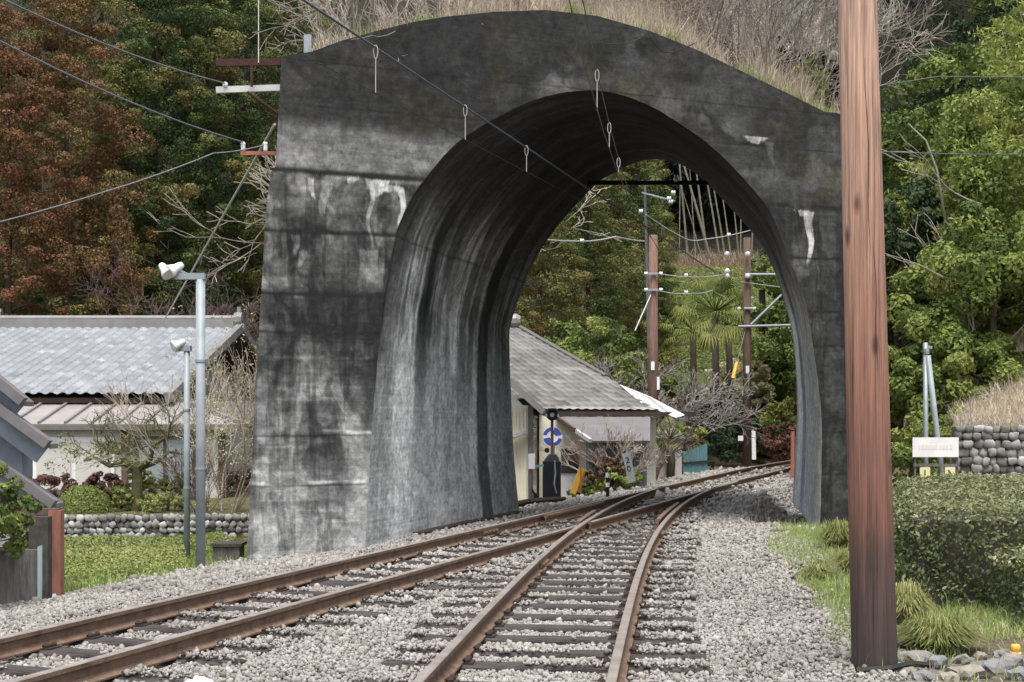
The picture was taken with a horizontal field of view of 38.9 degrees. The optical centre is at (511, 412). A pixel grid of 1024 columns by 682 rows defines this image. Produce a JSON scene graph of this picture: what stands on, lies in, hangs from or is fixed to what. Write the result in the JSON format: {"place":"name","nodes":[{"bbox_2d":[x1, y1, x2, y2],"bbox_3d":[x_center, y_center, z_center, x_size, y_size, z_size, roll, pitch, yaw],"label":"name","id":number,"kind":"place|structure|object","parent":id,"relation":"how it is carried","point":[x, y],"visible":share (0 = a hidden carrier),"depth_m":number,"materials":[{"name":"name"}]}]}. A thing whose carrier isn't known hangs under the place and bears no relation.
{"place":"outdoors","nodes":[
{"label":"outdoors","id":0,"kind":"place"},
{"bbox_2d":[0,0,1023,681],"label":"ground","id":1,"kind":"structure","parent":0,"point":[758,248],"depth_m":79.68,"materials":[{"name":"soil"}]},
{"bbox_2d":[0,461,43,558],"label":"evergreen shrub","id":2,"kind":"object","parent":1,"relation":"on","point":[13,525],"visible":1,"depth_m":14.15,"materials":[{"name":"green plant"}]},
{"bbox_2d":[0,0,58,314],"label":"cedar tree","id":3,"kind":"object","parent":1,"relation":"on","point":[1,187],"visible":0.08,"depth_m":57.72,"materials":[{"name":"brown plant"}]},
{"bbox_2d":[0,374,63,604],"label":"shed","id":4,"kind":"structure","parent":1,"relation":"on","point":[36,569],"depth_m":15.27,"materials":[{"name":"metal"}]},
{"bbox_2d":[32,473,78,497],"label":"garden shrub","id":5,"kind":"object","parent":1,"relation":"on","point":[53,481],"visible":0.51,"depth_m":27.40,"materials":[{"name":"brown plant"}]},
{"bbox_2d":[0,2,116,314],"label":"cedar tree","id":6,"kind":"object","parent":1,"relation":"on","point":[9,59],"visible":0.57,"depth_m":49.36,"materials":[{"name":"brown plant"}]},
{"bbox_2d":[0,0,128,314],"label":"cedar tree","id":7,"kind":"object","parent":1,"relation":"on","point":[19,3],"visible":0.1,"depth_m":61.76,"materials":[{"name":"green plant"}]},
{"bbox_2d":[0,0,159,314],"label":"cedar tree","id":8,"kind":"object","parent":1,"relation":"on","point":[73,99],"visible":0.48,"depth_m":50.96,"materials":[{"name":"brown plant"}]},
{"bbox_2d":[59,484,113,513],"bbox_3d":[-7.202,1.466,24.396,1.000,0.538,0.895,0,0,0],"label":"clipped bush","id":9,"kind":"object","parent":1,"relation":"on","point":[71,494],"visible":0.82,"depth_m":24.16,"materials":[{"name":"green plant"}]},
{"bbox_2d":[81,471,129,501],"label":"garden shrub","id":10,"kind":"object","parent":1,"relation":"on","point":[112,480],"visible":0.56,"depth_m":26.45,"materials":[{"name":"brown plant"}]},
{"bbox_2d":[32,42,183,314],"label":"cedar tree","id":11,"kind":"object","parent":1,"relation":"on","point":[124,70],"visible":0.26,"depth_m":54.56,"materials":[{"name":"brown plant"}]},
{"bbox_2d":[31,0,196,277],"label":"cedar tree","id":12,"kind":"object","parent":1,"relation":"on","point":[108,4],"visible":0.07,"depth_m":65.41,"materials":[{"name":"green plant"}]},
{"bbox_2d":[64,541,176,571],"bbox_3d":[-5.501,2.002,20.193,1.670,0.391,1.151,0,0,-20],"label":"tea row","id":13,"kind":"object","parent":1,"relation":"on","point":[82,549],"visible":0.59,"depth_m":20.09,"materials":[{"name":"green plant"}]},
{"bbox_2d":[64,545,187,582],"bbox_3d":[-4.989,1.943,18.584,1.583,0.457,1.042,0,0,-21],"label":"tea row","id":14,"kind":"object","parent":1,"relation":"on","point":[109,555],"visible":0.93,"depth_m":18.40,"materials":[{"name":"green plant"}]},
{"bbox_2d":[0,307,257,497],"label":"tiled house","id":15,"kind":"structure","parent":1,"relation":"on","point":[56,369],"depth_m":32.48,"materials":[{"name":"grey tile"}]},
{"bbox_2d":[33,437,114,488],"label":"wall","id":16,"kind":"structure","parent":15,"relation":"in","point":[38,468],"depth_m":28.42,"materials":[{"name":"white paint"}]},
{"bbox_2d":[135,436,195,486],"bbox_3d":[-6.800,0.960,28.485,1.200,1.000,0.130,0,0,0],"label":"window","id":17,"kind":"structure","parent":15,"relation":"in","point":[178,445],"depth_m":28.42,"materials":[{"name":"grey glass"}]},
{"bbox_2d":[44,391,214,510],"bbox_3d":[-6.694,0.710,24.920,3.155,2.146,1.623,0,0,0],"label":"pruned tree","id":18,"kind":"object","parent":1,"relation":"on","point":[137,468],"visible":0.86,"depth_m":24.82,"materials":[{"name":"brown plant"}]},
{"bbox_2d":[33,0,240,314],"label":"cedar tree","id":19,"kind":"object","parent":1,"relation":"on","point":[156,90],"visible":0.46,"depth_m":55.28,"materials":[{"name":"green plant"}]},
{"bbox_2d":[64,530,223,560],"bbox_3d":[-5.635,1.997,21.890,2.582,0.411,1.151,0,0,-13],"label":"tea row","id":20,"kind":"object","parent":1,"relation":"on","point":[104,538],"visible":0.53,"depth_m":21.73,"materials":[{"name":"green plant"}]},
{"bbox_2d":[64,540,246,591],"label":"grass","id":21,"kind":"structure","parent":1,"relation":"on","point":[104,579],"depth_m":18.66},
{"bbox_2d":[64,513,248,546],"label":"stone wall","id":22,"kind":"structure","parent":1,"relation":"on","point":[151,525],"depth_m":22.78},
{"bbox_2d":[136,491,183,512],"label":"garden shrub","id":23,"kind":"object","parent":1,"relation":"on","point":[149,502],"visible":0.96,"depth_m":24.43,"materials":[{"name":"green plant"}]},
{"bbox_2d":[71,303,257,511],"bbox_3d":[-4.776,-0.112,25.007,4.654,3.808,4.074,0,0,0],"label":"bare shrub","id":24,"kind":"object","parent":1,"relation":"on","point":[208,411],"visible":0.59,"depth_m":24.55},
{"bbox_2d":[73,235,260,344],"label":"bare tree","id":25,"kind":"object","parent":1,"relation":"on","point":[95,291],"visible":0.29,"depth_m":44.68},
{"bbox_2d":[93,0,240,255],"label":"cedar tree","id":26,"kind":"object","parent":1,"relation":"on","point":[199,164],"visible":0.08,"depth_m":66.90,"materials":[{"name":"green plant"}]},
{"bbox_2d":[170,339,191,558],"bbox_3d":[-4.703,0.631,20.539,0.293,3.358,0.222,0,0,0],"label":"lamp pole","id":27,"kind":"object","parent":1,"relation":"on","point":[178,345],"visible":0.96,"depth_m":20.56,"materials":[{"name":"grey metal"}]},
{"bbox_2d":[159,262,205,566],"bbox_3d":[-4.174,0.142,18.355,0.592,4.104,0.217,0,0,-9],"label":"lamp pole","id":28,"kind":"object","parent":1,"relation":"on","point":[174,271],"visible":0.98,"depth_m":18.35,"materials":[{"name":"grey metal"}]},
{"bbox_2d":[116,0,269,341],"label":"cedar tree","id":29,"kind":"object","parent":1,"relation":"on","point":[210,55],"visible":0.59,"depth_m":56.33,"materials":[{"name":"green plant"}]},
{"bbox_2d":[152,444,251,513],"bbox_3d":[-5.091,1.114,24.139,1.818,1.264,2.162,0,0,0],"label":"bare shrub","id":30,"kind":"object","parent":1,"relation":"on","point":[193,470],"visible":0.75,"depth_m":24.10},
{"bbox_2d":[163,0,286,221],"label":"cedar tree","id":31,"kind":"object","parent":1,"relation":"on","point":[271,31],"visible":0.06,"depth_m":70.81,"materials":[{"name":"green plant"}]},
{"bbox_2d":[210,541,246,561],"bbox_3d":[-3.828,1.922,19.600,0.420,0.340,0.420,0,0,0],"label":"drain box","id":32,"kind":"object","parent":1,"relation":"on","point":[229,549],"visible":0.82,"depth_m":19.42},
{"bbox_2d":[154,0,312,339],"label":"cedar tree","id":33,"kind":"object","parent":1,"relation":"on","point":[248,119],"visible":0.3,"depth_m":59.19,"materials":[{"name":"green plant"}]},
{"bbox_2d":[227,0,334,308],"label":"cedar tree","id":34,"kind":"object","parent":1,"relation":"on","point":[279,35],"visible":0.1,"depth_m":61.32,"materials":[{"name":"green plant"}]},
{"bbox_2d":[147,0,434,283],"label":"bare tree","id":35,"kind":"object","parent":1,"relation":"on","point":[259,179],"visible":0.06,"depth_m":54.47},
{"bbox_2d":[0,459,794,681],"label":"railway track","id":36,"kind":"structure","parent":1,"relation":"on","point":[93,666],"depth_m":12.75,"materials":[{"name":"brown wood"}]},
{"bbox_2d":[0,466,927,681],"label":"ballast stones","id":37,"kind":"object","parent":1,"relation":"on","point":[726,535],"visible":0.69,"depth_m":12.68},
{"bbox_2d":[247,10,848,560],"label":"railway tunnel","id":38,"kind":"structure","parent":1,"relation":"on","point":[403,246],"depth_m":20.72,"materials":[{"name":"concrete"}]},
{"bbox_2d":[216,64,279,114],"bbox_3d":[-3.411,-4.199,19.006,0.923,0.698,0.150,0,0,-13],"label":"bracket arm","id":39,"kind":"object","parent":38,"relation":"attached to","point":[247,89],"visible":0.93,"depth_m":19.00},
{"bbox_2d":[216,58,280,66],"bbox_3d":[-3.421,-4.600,19.050,0.922,0.149,0.050,0,0,-13],"label":"bracket arm","id":40,"kind":"object","parent":38,"relation":"attached to","point":[247,62],"visible":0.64,"depth_m":19.02},
{"bbox_2d":[588,175,708,184],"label":"catenary beam","id":41,"kind":"structure","parent":38,"relation":"attached to","point":[648,181],"depth_m":27.06,"materials":[{"name":"metal"}]},
{"bbox_2d":[302,0,715,272],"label":"catenary wire","id":42,"kind":"object","parent":41,"relation":"hanging from","point":[381,51],"visible":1,"depth_m":17.66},
{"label":"roof soil","id":43,"kind":"structure","parent":38,"relation":"on","visible":0},
{"bbox_2d":[299,0,412,38],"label":"bare shrub","id":44,"kind":"object","parent":43,"relation":"on","point":[372,2],"visible":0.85,"depth_m":19.78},
{"bbox_2d":[249,0,481,60],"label":"bare shrub","id":45,"kind":"object","parent":43,"relation":"on","point":[317,17],"visible":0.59,"depth_m":20.79,"materials":[{"name":"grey plant"}]},
{"bbox_2d":[290,0,839,112],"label":"roof dead grass","id":46,"kind":"structure","parent":43,"relation":"on","point":[632,19],"depth_m":21.78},
{"bbox_2d":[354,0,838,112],"bbox_3d":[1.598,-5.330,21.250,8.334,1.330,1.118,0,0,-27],"label":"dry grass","id":47,"kind":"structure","parent":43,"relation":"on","point":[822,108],"depth_m":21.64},
{"bbox_2d":[605,0,838,69],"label":"bare shrub","id":48,"kind":"object","parent":43,"relation":"on","point":[720,14],"visible":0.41,"depth_m":24.03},
{"bbox_2d":[620,0,839,103],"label":"bare shrub","id":49,"kind":"object","parent":43,"relation":"on","point":[800,11],"visible":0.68,"depth_m":23.54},
{"bbox_2d":[638,0,838,85],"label":"bare shrub","id":50,"kind":"object","parent":43,"relation":"on","point":[755,3],"visible":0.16,"depth_m":26.38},
{"bbox_2d":[773,54,833,111],"bbox_3d":[5.109,-5.611,25.611,1.087,1.398,1.013,0,0,39],"label":"evergreen shrub","id":51,"kind":"object","parent":43,"relation":"on","point":[808,65],"visible":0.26,"depth_m":25.38,"materials":[{"name":"green plant"}]},
{"bbox_2d":[701,0,931,110],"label":"bare shrub","id":52,"kind":"object","parent":43,"relation":"on","point":[835,26],"visible":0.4,"depth_m":24.70,"materials":[{"name":"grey plant"}]},
{"bbox_2d":[720,0,952,106],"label":"bare shrub","id":53,"kind":"object","parent":43,"relation":"on","point":[879,34],"visible":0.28,"depth_m":25.72,"materials":[{"name":"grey plant"}]},
{"bbox_2d":[543,408,560,501],"bbox_3d":[0.807,0.895,29.479,0.364,1.974,0.393,0,0,0],"label":"track signal","id":54,"kind":"object","parent":1,"relation":"on","point":[552,475],"visible":0.98,"depth_m":29.32,"materials":[{"name":"black paint"}]},
{"bbox_2d":[514,199,612,416],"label":"conifer tree","id":55,"kind":"object","parent":1,"relation":"on","point":[555,285],"visible":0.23,"depth_m":57.57,"materials":[{"name":"plant"}]},
{"bbox_2d":[364,474,763,681],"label":"siding track","id":56,"kind":"structure","parent":1,"relation":"on","point":[460,649],"depth_m":12.28,"materials":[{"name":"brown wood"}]},
{"bbox_2d":[533,315,647,422],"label":"evergreen bush","id":57,"kind":"object","parent":1,"relation":"on","point":[578,350],"visible":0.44,"depth_m":48.46,"materials":[{"name":"green plant"}]},
{"bbox_2d":[526,163,671,389],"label":"conifer tree","id":58,"kind":"object","parent":1,"relation":"on","point":[598,278],"visible":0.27,"depth_m":61.29,"materials":[{"name":"plant"}]},
{"bbox_2d":[509,313,695,500],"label":"station house","id":59,"kind":"structure","parent":1,"relation":"on","point":[545,374],"depth_m":35.27,"materials":[{"name":"grey tile"}]},
{"bbox_2d":[560,446,579,497],"bbox_3d":[1.394,1.487,34.850,0.492,1.374,0.080,0,0,0],"label":"door","id":60,"kind":"structure","parent":59,"relation":"in","point":[568,474],"depth_m":34.86,"materials":[{"name":"white paint"}]},
{"bbox_2d":[537,414,670,488],"bbox_3d":[2.083,1.063,33.409,3.033,2.067,2.392,0,0,0],"label":"bare tree","id":61,"kind":"object","parent":1,"relation":"on","point":[634,446],"visible":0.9,"depth_m":33.12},
{"bbox_2d":[583,452,624,490],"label":"garden shrub","id":62,"kind":"object","parent":1,"relation":"on","point":[590,475],"visible":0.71,"depth_m":33.00,"materials":[{"name":"brown plant"}]},
{"bbox_2d":[593,466,644,491],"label":"garden shrub","id":63,"kind":"object","parent":1,"relation":"on","point":[639,478],"visible":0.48,"depth_m":32.78,"materials":[{"name":"green plant"}]},
{"bbox_2d":[534,346,725,430],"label":"bare tree","id":64,"kind":"object","parent":1,"relation":"on","point":[608,372],"visible":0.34,"depth_m":41.74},
{"bbox_2d":[577,159,689,373],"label":"conifer tree","id":65,"kind":"object","parent":1,"relation":"on","point":[641,168],"visible":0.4,"depth_m":65.41,"materials":[{"name":"plant"}]},
{"bbox_2d":[569,162,700,323],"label":"conifer tree","id":66,"kind":"object","parent":1,"relation":"on","point":[649,188],"visible":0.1,"depth_m":73.73,"materials":[{"name":"plant"}]},
{"bbox_2d":[644,235,662,478],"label":"timber pole","id":67,"kind":"object","parent":1,"relation":"on","point":[653,379],"visible":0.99,"depth_m":40.88,"materials":[{"name":"red wood"}]},
{"bbox_2d":[639,185,675,363],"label":"steel pole","id":68,"kind":"object","parent":1,"relation":"on","point":[671,201],"visible":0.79,"depth_m":46.96,"materials":[{"name":"grey metal"}]},
{"bbox_2d":[656,417,691,477],"bbox_3d":[4.338,1.148,40.085,1.422,2.071,1.212,0,0,-31],"label":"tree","id":69,"kind":"object","parent":1,"relation":"on","point":[670,472],"visible":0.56,"depth_m":39.91,"materials":[{"name":"green plant"}]},
{"bbox_2d":[650,398,714,479],"bbox_3d":[4.302,0.851,37.116,1.951,2.528,2.370,0,0,0],"label":"bare tree","id":70,"kind":"object","parent":1,"relation":"on","point":[664,459],"visible":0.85,"depth_m":37.20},
{"bbox_2d":[659,303,724,407],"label":"palm tree","id":71,"kind":"object","parent":1,"relation":"on","point":[693,359],"visible":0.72,"depth_m":58.41,"materials":[{"name":"green plant"}]},
{"bbox_2d":[683,444,707,473],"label":"sheet fence","id":72,"kind":"object","parent":1,"relation":"on","point":[697,461],"visible":0.62,"depth_m":43.05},
{"bbox_2d":[658,404,737,469],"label":"shrub","id":73,"kind":"object","parent":1,"relation":"on","point":[713,436],"visible":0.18,"depth_m":51.66,"materials":[{"name":"green plant"}]},
{"bbox_2d":[644,44,753,234],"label":"forest tree","id":74,"kind":"object","parent":1,"relation":"on","point":[706,208],"visible":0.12,"depth_m":93.58,"materials":[{"name":"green plant"}]},
{"bbox_2d":[639,359,767,468],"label":"bare tree","id":75,"kind":"object","parent":1,"relation":"on","point":[726,402],"visible":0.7,"depth_m":45.49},
{"bbox_2d":[673,274,759,455],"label":"palm tree","id":76,"kind":"object","parent":1,"relation":"on","point":[726,288],"visible":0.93,"depth_m":55.81,"materials":[{"name":"green plant"}]},
{"bbox_2d":[639,346,796,408],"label":"tea row","id":77,"kind":"object","parent":1,"relation":"on","point":[735,348],"visible":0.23,"depth_m":65.09,"materials":[{"name":"green plant"}]},
{"bbox_2d":[699,302,755,416],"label":"palm tree","id":78,"kind":"object","parent":1,"relation":"on","point":[729,361],"visible":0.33,"depth_m":59.90,"materials":[{"name":"green plant"}]},
{"bbox_2d":[688,397,767,458],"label":"shrub","id":79,"kind":"object","parent":1,"relation":"on","point":[738,447],"visible":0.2,"depth_m":55.98,"materials":[{"name":"green plant"}]},
{"bbox_2d":[632,104,839,279],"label":"bank weeds","id":80,"kind":"object","parent":1,"relation":"on","point":[704,255],"visible":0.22,"depth_m":84.77,"materials":[{"name":"beige plant"}]},
{"bbox_2d":[702,357,776,407],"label":"shrub","id":81,"kind":"object","parent":1,"relation":"on","point":[762,376],"visible":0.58,"depth_m":61.67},
{"bbox_2d":[724,237,790,466],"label":"timber pole","id":82,"kind":"object","parent":1,"relation":"on","point":[747,325],"visible":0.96,"depth_m":54.86,"materials":[{"name":"brown wood"}]},
{"bbox_2d":[756,396,796,458],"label":"shrub","id":83,"kind":"object","parent":1,"relation":"on","point":[772,411],"visible":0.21,"depth_m":59.61,"materials":[{"name":"green plant"}]},
{"bbox_2d":[759,420,795,462],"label":"shrub","id":84,"kind":"object","parent":1,"relation":"on","point":[780,440],"visible":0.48,"depth_m":55.82,"materials":[{"name":"brown plant"}]},
{"bbox_2d":[768,32,838,112],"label":"forest tree","id":85,"kind":"object","parent":1,"relation":"on","point":[813,68],"visible":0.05,"depth_m":95.58,"materials":[{"name":"brown plant"}]},
{"bbox_2d":[739,249,891,394],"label":"evergreen tree","id":86,"kind":"object","parent":1,"relation":"on","point":[777,345],"visible":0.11,"depth_m":62.27,"materials":[{"name":"green plant"}]},
{"bbox_2d":[809,517,848,549],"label":"grass tuft","id":87,"kind":"object","parent":1,"relation":"on","point":[833,533],"visible":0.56,"depth_m":17.67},
{"bbox_2d":[838,0,897,667],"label":"timber pole","id":88,"kind":"object","parent":1,"relation":"on","point":[872,571],"visible":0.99,"depth_m":9.48,"materials":[{"name":"brown wood"}]},
{"bbox_2d":[895,577,938,627],"bbox_3d":[3.075,1.499,11.300,0.562,0.411,0.562,0,0,0],"label":"grass tuft","id":89,"kind":"object","parent":1,"relation":"on","point":[911,599],"visible":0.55,"depth_m":11.19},
{"bbox_2d":[891,441,951,485],"bbox_3d":[8.299,1.427,30.937,2.233,1.705,2.099,0,0,43],"label":"shrub","id":90,"kind":"object","parent":1,"relation":"on","point":[899,456],"visible":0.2,"depth_m":30.89,"materials":[{"name":"green plant"}]},
{"bbox_2d":[880,64,976,418],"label":"evergreen tree","id":91,"kind":"object","parent":1,"relation":"on","point":[930,95],"visible":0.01,"depth_m":52.89,"materials":[{"name":"green plant"}]},
{"bbox_2d":[883,176,974,473],"bbox_3d":[10.543,-2.139,39.987,5.497,8.513,5.172,0,0,0],"label":"evergreen tree","id":92,"kind":"object","parent":1,"relation":"on","point":[898,241],"visible":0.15,"depth_m":38.27,"materials":[{"name":"green plant"}]},
{"bbox_2d":[891,404,967,474],"bbox_3d":[9.327,0.844,31.546,2.303,2.079,2.482,0,0,0],"label":"shrub","id":93,"kind":"object","parent":1,"relation":"on","point":[918,431],"visible":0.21,"depth_m":31.33,"materials":[{"name":"green plant"}]},
{"bbox_2d":[922,343,944,480],"bbox_3d":[7.904,0.552,26.981,0.532,3.710,0.161,0,0,0],"label":"strut pole","id":94,"kind":"object","parent":1,"relation":"on","point":[928,379],"visible":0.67,"depth_m":26.95,"materials":[{"name":"metal"}]},
{"bbox_2d":[912,437,958,478],"bbox_3d":[7.456,1.365,25.520,0.827,1.861,0.111,0,0,0],"label":"signboard","id":95,"kind":"object","parent":1,"relation":"on","point":[935,446],"visible":0.83,"depth_m":25.50,"materials":[{"name":"white paint"}]},
{"bbox_2d":[883,17,997,180],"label":"evergreen tree","id":96,"kind":"object","parent":1,"relation":"on","point":[970,83],"depth_m":61.15,"materials":[{"name":"green plant"}]},
{"bbox_2d":[880,41,1009,306],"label":"evergreen tree","id":97,"kind":"object","parent":1,"relation":"on","point":[931,66],"visible":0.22,"depth_m":44.67,"materials":[{"name":"green plant"}]},
{"bbox_2d":[897,611,997,654],"bbox_3d":[3.036,1.574,10.354,0.874,0.299,0.862,0,0,0],"label":"grass tuft","id":98,"kind":"object","parent":1,"relation":"on","point":[927,629],"visible":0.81,"depth_m":10.20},
{"bbox_2d":[883,0,1023,121],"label":"evergreen tree","id":99,"kind":"object","parent":1,"relation":"on","point":[967,27],"visible":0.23,"depth_m":49.47,"materials":[{"name":"green plant"}]},
{"bbox_2d":[884,135,1023,347],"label":"tree","id":100,"kind":"object","parent":1,"relation":"on","point":[956,164],"visible":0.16,"depth_m":37.12,"materials":[{"name":"green plant"}]},
{"bbox_2d":[886,200,1023,389],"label":"evergreen tree","id":101,"kind":"object","parent":1,"relation":"on","point":[982,268],"visible":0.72,"depth_m":34.22,"materials":[{"name":"green plant"}]},
{"bbox_2d":[888,314,1023,474],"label":"evergreen tree","id":102,"kind":"object","parent":1,"relation":"on","point":[962,349],"visible":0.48,"depth_m":33.03,"materials":[{"name":"green plant"}]},
{"bbox_2d":[892,470,1023,612],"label":"clipped hedge","id":103,"kind":"object","parent":1,"relation":"on","point":[954,530],"visible":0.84,"depth_m":12.45,"materials":[{"name":"green plant"}]},
{"bbox_2d":[922,59,1023,305],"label":"evergreen tree","id":104,"kind":"object","parent":1,"relation":"on","point":[958,122],"visible":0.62,"depth_m":36.79,"materials":[{"name":"green plant"}]},
{"bbox_2d":[939,90,1023,332],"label":"tree","id":105,"kind":"object","parent":1,"relation":"on","point":[1007,129],"visible":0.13,"depth_m":37.73,"materials":[{"name":"green plant"}]},
{"bbox_2d":[945,330,1023,426],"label":"dry grass mound","id":106,"kind":"object","parent":1,"relation":"on","point":[1001,415],"visible":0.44,"depth_m":30.71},
{"bbox_2d":[950,424,1023,483],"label":"rubble wall","id":107,"kind":"structure","parent":1,"relation":"on","point":[987,450],"depth_m":27.91,"materials":[{"name":"stone"}]},
{"bbox_2d":[968,0,1023,309],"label":"tree","id":108,"kind":"object","parent":1,"relation":"on","point":[1015,52],"visible":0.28,"depth_m":39.63,"materials":[{"name":"green plant"}]},
{"bbox_2d":[984,543,1023,630],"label":"clipped hedge","id":109,"kind":"object","parent":1,"relation":"on","point":[1015,564],"visible":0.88,"depth_m":11.87,"materials":[{"name":"green plant"}]},
{"bbox_2d":[763,518,1023,681],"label":"verge grass","id":110,"kind":"structure","parent":0,"point":[843,594],"depth_m":12.69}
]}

